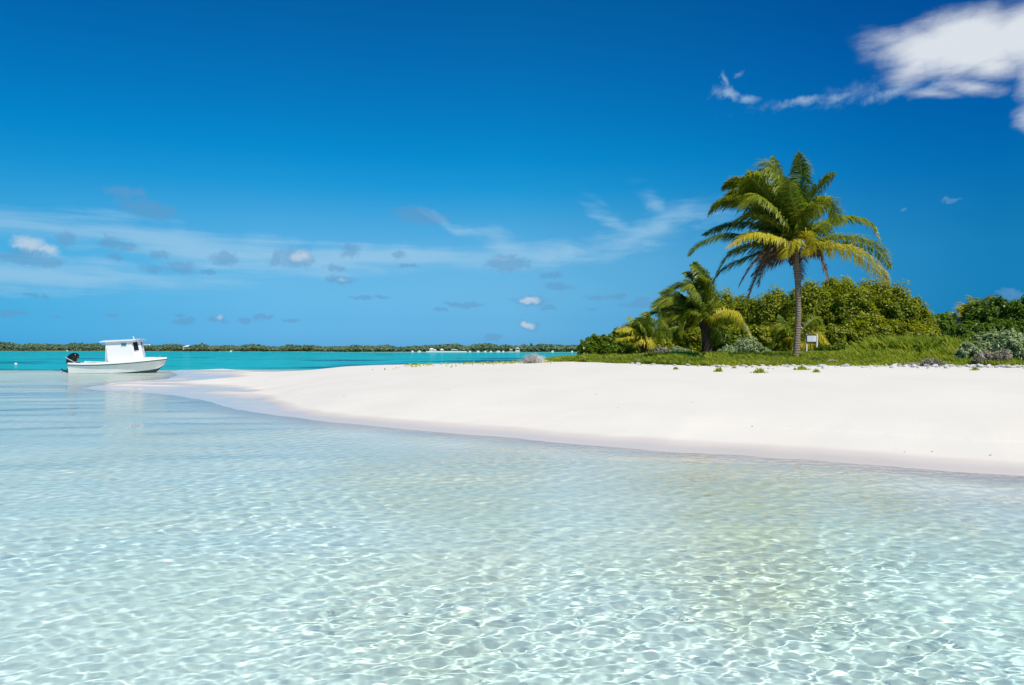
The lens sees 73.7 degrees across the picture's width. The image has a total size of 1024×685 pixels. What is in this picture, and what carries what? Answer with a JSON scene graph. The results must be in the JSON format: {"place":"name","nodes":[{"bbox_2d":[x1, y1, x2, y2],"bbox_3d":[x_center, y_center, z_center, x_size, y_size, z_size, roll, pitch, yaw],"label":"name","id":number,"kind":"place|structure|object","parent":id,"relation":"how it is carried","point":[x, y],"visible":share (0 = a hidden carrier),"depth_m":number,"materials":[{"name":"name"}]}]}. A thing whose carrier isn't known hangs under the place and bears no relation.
{"place":"outdoors","nodes":[
{"label":"outdoors","id":0,"kind":"place"},
{"bbox_2d":[0,351,1023,684],"bbox_3d":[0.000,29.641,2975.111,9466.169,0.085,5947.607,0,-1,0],"label":"water","id":1,"kind":"structure","parent":0,"point":[156,539],"depth_m":5.29,"materials":[{"name":"teal liquid"}]},
{"bbox_2d":[61,336,166,372],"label":"motorboat","id":2,"kind":"object","parent":1,"relation":"on","point":[125,356],"visible":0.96,"depth_m":45.07,"materials":[{"name":"white plastic"}]},
{"bbox_2d":[0,349,1023,475],"bbox_3d":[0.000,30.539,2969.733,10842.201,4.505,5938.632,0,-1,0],"label":"sand","id":3,"kind":"structure","parent":0,"point":[881,416],"depth_m":14.36,"materials":[{"name":"white sand"}]},
{"bbox_2d":[0,341,577,351],"bbox_3d":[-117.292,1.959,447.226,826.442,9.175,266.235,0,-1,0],"label":"mangrove forest","id":4,"kind":"object","parent":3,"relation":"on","point":[483,347],"visible":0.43,"depth_m":388.92,"materials":[{"name":"green plant"}]},
{"bbox_2d":[426,351,466,351],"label":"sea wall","id":5,"kind":"structure","parent":3,"relation":"on","point":[446,351],"depth_m":322.55,"materials":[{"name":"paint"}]},
{"bbox_2d":[372,360,576,369],"bbox_3d":[-1.386,0.975,29.445,9.017,0.466,5.378,0,-1,0],"label":"creeping ground cover","id":6,"kind":"object","parent":3,"relation":"on","point":[496,362],"visible":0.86,"depth_m":29.62,"materials":[{"name":"green plant"}]},
{"bbox_2d":[519,352,545,362],"bbox_3d":[0.904,0.652,28.531,1.290,0.535,1.329,0,-1,-26],"label":"bleached shrub","id":7,"kind":"object","parent":3,"relation":"on","point":[532,358],"visible":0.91,"depth_m":28.45,"materials":[{"name":"white plant"}]},
{"bbox_2d":[576,333,617,354],"bbox_3d":[4.033,0.265,32.592,1.143,1.409,2.422,-1,-1,44],"label":"mangrove bush","id":8,"kind":"object","parent":3,"relation":"on","point":[604,344],"visible":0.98,"depth_m":32.40,"materials":[{"name":"green plant"}]},
{"bbox_2d":[608,327,650,354],"bbox_3d":[6.559,0.183,39.028,2.908,2.220,1.274,0,-1,0],"label":"mangrove bush","id":9,"kind":"object","parent":3,"relation":"on","point":[627,348],"visible":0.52,"depth_m":38.64,"materials":[{"name":"green plant"}]},
{"bbox_2d":[615,311,672,352],"bbox_3d":[6.870,-0.290,36.921,3.491,2.796,2.377,0,-1,0],"label":"palm tree","id":10,"kind":"object","parent":3,"relation":"on","point":[643,332],"visible":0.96,"depth_m":36.72,"materials":[{"name":"green plant"}]},
{"bbox_2d":[650,345,670,352],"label":"dry shrub","id":11,"kind":"object","parent":3,"relation":"on","point":[659,349],"visible":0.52,"depth_m":33.88,"materials":[{"name":"grey plant"}]},
{"bbox_2d":[649,332,702,351],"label":"leafy shrub","id":12,"kind":"object","parent":3,"relation":"on","point":[675,341],"visible":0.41,"depth_m":43.64,"materials":[{"name":"green plant"}]},
{"bbox_2d":[669,345,693,351],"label":"silver shrub","id":13,"kind":"object","parent":3,"relation":"on","point":[676,348],"visible":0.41,"depth_m":36.88,"materials":[{"name":"green plant"}]},
{"bbox_2d":[654,286,741,343],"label":"sea grape tree","id":14,"kind":"object","parent":3,"relation":"on","point":[726,300],"visible":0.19,"depth_m":49.63,"materials":[{"name":"green plant"}]},
{"bbox_2d":[646,261,751,352],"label":"palm tree","id":15,"kind":"object","parent":3,"relation":"on","point":[698,306],"visible":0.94,"depth_m":43.41,"materials":[{"name":"green plant"}]},
{"bbox_2d":[713,366,722,371],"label":"grass tuft","id":16,"kind":"object","parent":3,"relation":"on","point":[718,369],"visible":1,"depth_m":19.47,"materials":[{"name":"green plant"}]},
{"bbox_2d":[710,329,755,352],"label":"leafy shrub","id":17,"kind":"object","parent":3,"relation":"on","point":[721,345],"visible":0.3,"depth_m":45.56,"materials":[{"name":"green plant"}]},
{"bbox_2d":[717,336,770,352],"bbox_3d":[12.248,0.329,35.990,2.907,1.319,0.896,0,-1,0],"label":"silver shrub","id":18,"kind":"object","parent":3,"relation":"on","point":[745,345],"visible":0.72,"depth_m":35.79,"materials":[{"name":"green plant"}]},
{"bbox_2d":[725,284,788,351],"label":"sea grape tree","id":19,"kind":"object","parent":3,"relation":"on","point":[759,315],"visible":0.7,"depth_m":47.37,"materials":[{"name":"green plant"}]},
{"bbox_2d":[750,367,768,372],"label":"grass tuft","id":20,"kind":"object","parent":3,"relation":"on","point":[760,370],"visible":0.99,"depth_m":18.65,"materials":[{"name":"green plant"}]},
{"bbox_2d":[771,347,805,351],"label":"leafy shrub","id":21,"kind":"object","parent":3,"relation":"on","point":[785,349],"visible":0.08,"depth_m":50.65,"materials":[{"name":"green plant"}]},
{"bbox_2d":[687,151,893,356],"bbox_3d":[10.398,-3.278,25.608,7.430,8.056,3.353,0,-1,0],"label":"palm tree","id":22,"kind":"object","parent":3,"relation":"on","point":[782,209],"visible":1,"depth_m":25.39,"materials":[{"name":"green plant"}]},
{"bbox_2d":[768,313,829,350],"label":"palm tree","id":23,"kind":"object","parent":3,"relation":"on","point":[781,328],"visible":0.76,"depth_m":41.72,"materials":[{"name":"green plant"}]},
{"bbox_2d":[793,365,810,369],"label":"grass tuft","id":24,"kind":"object","parent":3,"relation":"on","point":[801,367],"visible":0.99,"depth_m":19.56,"materials":[{"name":"green plant"}]},
{"bbox_2d":[806,334,817,350],"bbox_3d":[16.688,0.247,37.974,0.646,1.471,0.130,0,-1,0],"label":"sign","id":25,"kind":"object","parent":3,"relation":"on","point":[811,339],"visible":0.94,"depth_m":37.93,"materials":[{"name":"white paint"}]},
{"bbox_2d":[779,275,880,350],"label":"sea grape tree","id":26,"kind":"object","parent":3,"relation":"on","point":[839,308],"visible":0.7,"depth_m":44.70,"materials":[{"name":"green plant"}]},
{"bbox_2d":[815,343,852,351],"bbox_3d":[16.522,0.465,33.976,1.932,0.836,2.601,0,-1,0],"label":"leafy shrub","id":27,"kind":"object","parent":3,"relation":"on","point":[840,346],"visible":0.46,"depth_m":33.92,"materials":[{"name":"green plant"}]},
{"bbox_2d":[847,275,941,343],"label":"sea grape tree","id":28,"kind":"object","parent":3,"relation":"on","point":[901,312],"visible":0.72,"depth_m":44.26,"materials":[{"name":"green plant"}]},
{"bbox_2d":[920,357,945,366],"bbox_3d":[12.669,0.641,20.571,0.773,0.417,0.504,0,-1,0],"label":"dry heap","id":29,"kind":"object","parent":3,"relation":"on","point":[930,361],"visible":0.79,"depth_m":20.48,"materials":[{"name":"grey plant"}]},
{"bbox_2d":[926,312,956,337],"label":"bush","id":30,"kind":"object","parent":3,"relation":"on","point":[944,321],"visible":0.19,"depth_m":51.52,"materials":[{"name":"green plant"}]},
{"bbox_2d":[942,310,957,324],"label":"leafy tree","id":31,"kind":"object","parent":3,"relation":"on","point":[953,315],"visible":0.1,"depth_m":55.77,"materials":[{"name":"green plant"}]},
{"bbox_2d":[953,294,997,326],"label":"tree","id":32,"kind":"object","parent":3,"relation":"on","point":[983,302],"visible":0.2,"depth_m":46.96,"materials":[{"name":"green plant"}]},
{"bbox_2d":[948,328,1015,341],"bbox_3d":[21.254,0.064,31.431,2.294,1.409,3.845,0,-1,0],"label":"leafy shrub","id":33,"kind":"object","parent":3,"relation":"on","point":[969,336],"visible":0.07,"depth_m":30.84,"materials":[{"name":"green plant"}]},
{"bbox_2d":[949,295,1023,337],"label":"leafy tree","id":34,"kind":"object","parent":3,"relation":"on","point":[999,313],"visible":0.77,"depth_m":39.85,"materials":[{"name":"green plant"}]},
{"bbox_2d":[953,328,1023,359],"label":"silver shrub","id":35,"kind":"object","parent":3,"relation":"on","point":[1013,342],"visible":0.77,"depth_m":21.76,"materials":[{"name":"green plant"}]},
{"bbox_2d":[971,348,1012,364],"bbox_3d":[14.671,0.465,20.861,1.187,0.581,0.538,0,-1,13],"label":"dry shrub","id":36,"kind":"object","parent":3,"relation":"on","point":[988,355],"visible":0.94,"depth_m":20.76,"materials":[{"name":"grey plant"}]},
{"bbox_2d":[0,0,1023,347],"label":"sky","id":37,"kind":"structure","parent":0,"point":[277,173],"materials":[{"name":"blue"}]},
{"bbox_2d":[543,332,1023,365],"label":"grass","id":38,"kind":"structure","parent":0,"point":[887,350],"depth_m":25.12,"materials":[{"name":"green plant"}]}
]}

